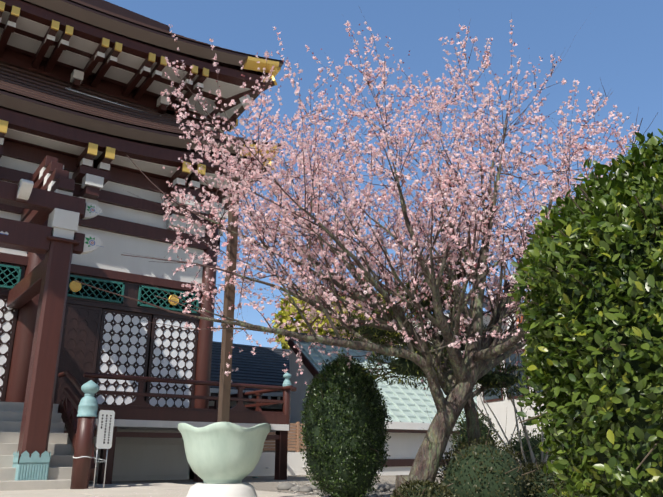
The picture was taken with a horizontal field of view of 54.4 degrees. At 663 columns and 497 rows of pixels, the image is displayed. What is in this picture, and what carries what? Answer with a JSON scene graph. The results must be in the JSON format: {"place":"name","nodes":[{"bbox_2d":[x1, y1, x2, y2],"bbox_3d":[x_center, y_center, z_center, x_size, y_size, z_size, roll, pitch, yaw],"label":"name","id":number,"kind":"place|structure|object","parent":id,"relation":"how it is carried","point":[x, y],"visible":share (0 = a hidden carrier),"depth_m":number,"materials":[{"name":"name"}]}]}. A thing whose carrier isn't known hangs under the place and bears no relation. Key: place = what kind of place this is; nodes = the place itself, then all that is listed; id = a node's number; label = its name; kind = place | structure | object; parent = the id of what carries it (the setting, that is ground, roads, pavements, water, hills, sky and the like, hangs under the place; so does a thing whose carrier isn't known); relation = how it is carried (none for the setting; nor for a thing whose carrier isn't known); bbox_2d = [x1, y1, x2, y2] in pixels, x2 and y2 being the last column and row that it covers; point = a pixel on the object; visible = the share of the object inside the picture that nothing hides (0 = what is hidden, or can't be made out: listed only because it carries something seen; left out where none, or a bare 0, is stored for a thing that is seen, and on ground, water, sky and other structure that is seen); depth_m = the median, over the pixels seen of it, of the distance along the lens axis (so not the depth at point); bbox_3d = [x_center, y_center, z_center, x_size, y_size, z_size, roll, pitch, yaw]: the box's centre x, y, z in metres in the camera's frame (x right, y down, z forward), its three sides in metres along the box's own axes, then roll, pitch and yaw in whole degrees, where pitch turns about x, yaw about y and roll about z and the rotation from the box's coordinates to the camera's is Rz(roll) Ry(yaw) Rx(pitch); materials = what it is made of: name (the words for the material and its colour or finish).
{"place":"outdoors","nodes":[
{"label":"outdoors","id":0,"kind":"place"},
{"bbox_2d":[0,483,328,496],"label":"pavement","id":1,"kind":"structure","parent":0,"point":[147,490],"depth_m":9.06,"materials":[{"name":"stone"}]},
{"bbox_2d":[0,155,103,463],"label":"porch column","id":2,"kind":"structure","parent":1,"relation":"on","point":[42,194],"depth_m":10.93,"materials":[{"name":"paint"}]},
{"bbox_2d":[12,451,50,480],"bbox_3d":[-4.751,3.425,10.171,0.470,0.450,0.470,13,-22,-34],"label":"pillar base cover","id":3,"kind":"object","parent":2,"relation":"attached to","point":[34,466],"visible":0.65,"depth_m":9.99,"materials":[{"name":"teal metal"}]},
{"bbox_2d":[70,380,99,488],"bbox_3d":[-3.953,2.986,10.341,0.420,1.730,0.420,13,-22,-34],"label":"newel post","id":4,"kind":"object","parent":1,"relation":"on","point":[87,415],"visible":0.85,"depth_m":10.24,"materials":[{"name":"paint"}]},
{"bbox_2d":[73,410,114,488],"bbox_3d":[-3.777,3.226,10.310,0.633,1.245,0.439,13,-22,-34],"label":"notice board","id":5,"kind":"object","parent":1,"relation":"on","point":[105,426],"visible":0.88,"depth_m":10.41,"materials":[{"name":"metal"}]},
{"bbox_2d":[186,482,256,496],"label":"planter pedestal","id":6,"kind":"object","parent":1,"relation":"on","point":[243,489],"visible":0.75,"depth_m":6.64,"materials":[{"name":"white stone"}]},
{"bbox_2d":[178,422,270,483],"bbox_3d":[-1.171,2.229,7.021,1.057,0.614,1.012,13,-22,-34],"label":"lotus basin","id":7,"kind":"object","parent":6,"relation":"on","point":[223,453],"visible":1,"depth_m":6.70,"materials":[{"name":"green ceramic"}]},
{"bbox_2d":[299,350,392,496],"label":"clipped holly","id":8,"kind":"object","parent":1,"relation":"on","point":[344,433],"visible":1,"depth_m":7.75,"materials":[{"name":"green plant"}]},
{"bbox_2d":[217,176,241,421],"bbox_3d":[-1.236,0.981,7.675,0.124,3.930,0.124,13,-22,-34],"label":"wooden post","id":9,"kind":"object","parent":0,"point":[225,379],"visible":0.54,"depth_m":7.65,"materials":[{"name":"brown wood"}]},
{"bbox_2d":[196,341,289,411],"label":"tiled roof","id":10,"kind":"structure","parent":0,"point":[264,366],"depth_m":23.90,"materials":[{"name":"blue tile"}]},
{"bbox_2d":[89,474,443,496],"bbox_3d":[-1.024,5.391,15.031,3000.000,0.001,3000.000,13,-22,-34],"label":"ground","id":11,"kind":"structure","parent":0,"point":[266,483],"depth_m":14.03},
{"bbox_2d":[0,402,73,490],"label":"stone steps","id":12,"kind":"structure","parent":11,"relation":"on","point":[60,463],"depth_m":10.62,"materials":[{"name":"stone"}]},
{"bbox_2d":[0,0,288,483],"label":"temple building","id":13,"kind":"structure","parent":11,"relation":"on","point":[50,50],"depth_m":15.59,"materials":[{"name":"brown wood"}]},
{"bbox_2d":[58,370,101,480],"bbox_3d":[-4.665,3.125,11.702,0.120,1.982,2.800,13,-22,-34],"label":"stair rail","id":14,"kind":"object","parent":13,"relation":"attached to","point":[69,417],"visible":0.48,"depth_m":11.81,"materials":[{"name":"paint"}]},
{"bbox_2d":[65,87,160,115],"bbox_3d":[-6.244,-3.041,18.525,3.700,0.590,3.578,13,-22,-34],"label":"roof snow guard","id":15,"kind":"object","parent":13,"relation":"on","point":[69,88],"visible":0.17,"depth_m":16.59,"materials":[{"name":"metal"}]},
{"bbox_2d":[0,165,227,408],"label":"temple wall","id":16,"kind":"structure","parent":13,"relation":"on","point":[103,332],"depth_m":15.18,"materials":[{"name":"paint"}]},
{"bbox_2d":[84,372,296,429],"bbox_3d":[-2.924,3.414,14.297,5.100,1.120,0.190,13,-22,-34],"label":"veranda railing","id":17,"kind":"object","parent":13,"relation":"on","point":[138,402],"visible":0.85,"depth_m":14.16,"materials":[{"name":"paint"}]},
{"bbox_2d":[282,372,291,389],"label":"rail finials","id":18,"kind":"object","parent":17,"relation":"on","point":[287,377],"visible":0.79,"depth_m":15.71,"materials":[{"name":"teal metal"}]},
{"bbox_2d":[214,72,276,198],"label":"hip rafters","id":19,"kind":"object","parent":13,"relation":"attached to","point":[239,98],"visible":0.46,"depth_m":18.26,"materials":[{"name":"paint"}]},
{"bbox_2d":[209,385,292,410],"bbox_3d":[-4.588,5.092,20.030,0.120,0.670,12.250,13,-22,-34],"label":"veranda railing","id":20,"kind":"object","parent":13,"relation":"on","point":[258,393],"visible":0.29,"depth_m":16.50,"materials":[{"name":"brown wood"}]},
{"bbox_2d":[166,27,289,479],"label":"temple hall","id":21,"kind":"structure","parent":11,"relation":"on","point":[232,116],"depth_m":18.86,"materials":[{"name":"brown wood"}]},
{"bbox_2d":[247,422,312,475],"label":"boundary wall","id":22,"kind":"structure","parent":11,"relation":"on","point":[265,465],"depth_m":18.12,"materials":[{"name":"white paint"}]},
{"bbox_2d":[275,481,394,496],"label":"edging stones","id":23,"kind":"object","parent":11,"relation":"on","point":[387,487],"visible":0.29,"depth_m":10.32,"materials":[{"name":"stone"}]},
{"bbox_2d":[294,291,399,344],"bbox_3d":[1.367,5.198,36.019,6.686,5.967,6.566,13,-22,-34],"label":"tree","id":24,"kind":"object","parent":11,"relation":"on","point":[325,333],"visible":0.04,"depth_m":34.49,"materials":[{"name":"yellow plant"}]},
{"bbox_2d":[270,289,321,349],"bbox_3d":[-1.023,4.860,40.300,5.619,5.149,6.067,13,-22,-34],"label":"tree","id":25,"kind":"object","parent":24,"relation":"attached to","point":[282,320],"visible":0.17,"depth_m":39.05,"materials":[{"name":"yellow plant"}]},
{"bbox_2d":[262,331,476,475],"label":"outbuilding","id":26,"kind":"structure","parent":11,"relation":"on","point":[409,408],"depth_m":19.86,"materials":[{"name":"white paint"}]},
{"bbox_2d":[102,19,639,496],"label":"cherry blossoms","id":27,"kind":"object","parent":11,"relation":"on","point":[378,167],"visible":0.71,"depth_m":7.28,"materials":[{"name":"pink plant"}]},
{"bbox_2d":[74,5,657,392],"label":"cherry twigs","id":28,"kind":"object","parent":27,"relation":"on","point":[400,266],"visible":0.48,"depth_m":7.17,"materials":[{"name":"pink plant"}]},
{"bbox_2d":[194,91,573,490],"bbox_3d":[0.881,0.281,7.996,5.880,5.700,4.681,-3,-18,10],"label":"cherry tree","id":29,"kind":"object","parent":11,"relation":"on","point":[475,364],"visible":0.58,"depth_m":6.92,"materials":[{"name":"brown plant"}]},
{"bbox_2d":[390,475,455,496],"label":"azalea","id":30,"kind":"object","parent":11,"relation":"on","point":[420,488],"visible":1,"depth_m":6.12,"materials":[{"name":"green plant"}]},
{"bbox_2d":[383,274,491,445],"bbox_3d":[1.411,1.606,7.937,2.006,2.918,0.514,13,-22,-34],"label":"tree trunk","id":31,"kind":"object","parent":11,"relation":"on","point":[470,411],"visible":0.12,"depth_m":7.90,"materials":[{"name":"brown wood"}]},
{"bbox_2d":[329,305,420,344],"bbox_3d":[0.513,0.923,7.661,1.090,0.518,1.097,13,-22,-34],"label":"tree foliage","id":32,"kind":"object","parent":31,"relation":"attached to","point":[369,332],"visible":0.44,"depth_m":7.52,"materials":[{"name":"green plant"}]},
{"bbox_2d":[360,341,453,389],"bbox_3d":[0.912,1.359,7.599,1.318,0.614,1.344,13,-22,-34],"label":"tree foliage","id":33,"kind":"object","parent":31,"relation":"attached to","point":[400,366],"visible":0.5,"depth_m":7.40,"materials":[{"name":"green plant"}]},
{"bbox_2d":[377,276,470,317],"bbox_3d":[1.153,0.637,8.213,1.155,0.554,1.201,-14,-23,38],"label":"tree foliage","id":34,"kind":"object","parent":31,"relation":"attached to","point":[424,303],"visible":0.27,"depth_m":8.04,"materials":[{"name":"green plant"}]},
{"bbox_2d":[418,317,509,358],"bbox_3d":[1.680,1.224,8.601,1.320,0.608,1.399,4,-18,-13],"label":"tree foliage","id":35,"kind":"object","parent":31,"relation":"attached to","point":[461,347],"visible":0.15,"depth_m":8.32,"materials":[{"name":"green plant"}]},
{"bbox_2d":[429,248,500,284],"bbox_3d":[1.762,0.254,8.680,1.089,0.486,1.113,13,-22,-34],"label":"tree foliage","id":36,"kind":"object","parent":31,"relation":"attached to","point":[458,263],"visible":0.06,"depth_m":8.48,"materials":[{"name":"green plant"}]},
{"bbox_2d":[472,358,536,399],"bbox_3d":[2.205,1.748,8.546,1.185,0.548,1.187,13,-22,-34],"label":"tree foliage","id":37,"kind":"object","parent":31,"relation":"attached to","point":[496,380],"visible":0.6,"depth_m":8.35,"materials":[{"name":"green plant"}]},
{"bbox_2d":[395,284,506,352],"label":"white house","id":38,"kind":"structure","parent":11,"relation":"on","point":[488,318],"depth_m":31.91,"materials":[{"name":"paint"}]},
{"bbox_2d":[449,407,501,456],"bbox_3d":[2.721,3.767,12.110,1.016,1.562,1.045,-6,-19,18],"label":"shrub","id":39,"kind":"object","parent":11,"relation":"on","point":[484,429],"visible":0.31,"depth_m":12.06,"materials":[{"name":"green plant"}]},
{"bbox_2d":[413,315,555,465],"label":"bare shrubs","id":40,"kind":"object","parent":11,"relation":"on","point":[526,436],"visible":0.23,"depth_m":8.70,"materials":[{"name":"plant"}]},
{"bbox_2d":[436,431,535,496],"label":"azalea","id":41,"kind":"object","parent":11,"relation":"on","point":[478,469],"visible":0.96,"depth_m":6.61,"materials":[{"name":"green plant"}]},
{"bbox_2d":[515,453,540,466],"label":"azalea","id":42,"kind":"object","parent":11,"relation":"on","point":[528,460],"visible":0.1,"depth_m":10.20,"materials":[{"name":"green plant"}]},
{"bbox_2d":[501,429,556,461],"bbox_3d":[3.500,3.720,11.365,1.119,1.063,1.143,-8,-19,23],"label":"shrub","id":43,"kind":"object","parent":11,"relation":"on","point":[534,442],"visible":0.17,"depth_m":11.20,"materials":[{"name":"green plant"}]},
{"bbox_2d":[522,458,558,496],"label":"azalea","id":44,"kind":"object","parent":11,"relation":"on","point":[543,483],"visible":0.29,"depth_m":6.87,"materials":[{"name":"green plant"}]},
{"bbox_2d":[552,478,610,496],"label":"azalea","id":45,"kind":"object","parent":11,"relation":"on","point":[562,488],"visible":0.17,"depth_m":6.36,"materials":[{"name":"green plant"}]},
{"bbox_2d":[507,129,662,496],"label":"camellia bush","id":46,"kind":"object","parent":11,"relation":"on","point":[594,328],"visible":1,"depth_m":3.62,"materials":[{"name":"green plant"}]},
{"bbox_2d":[105,0,662,348],"label":"sky","id":47,"kind":"structure","parent":0,"point":[619,43],"materials":[{"name":"blue"}]},
{"bbox_2d":[477,313,559,449],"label":"garden wall","id":48,"kind":"structure","parent":0,"point":[501,408],"depth_m":15.79,"materials":[{"name":"white paint"}]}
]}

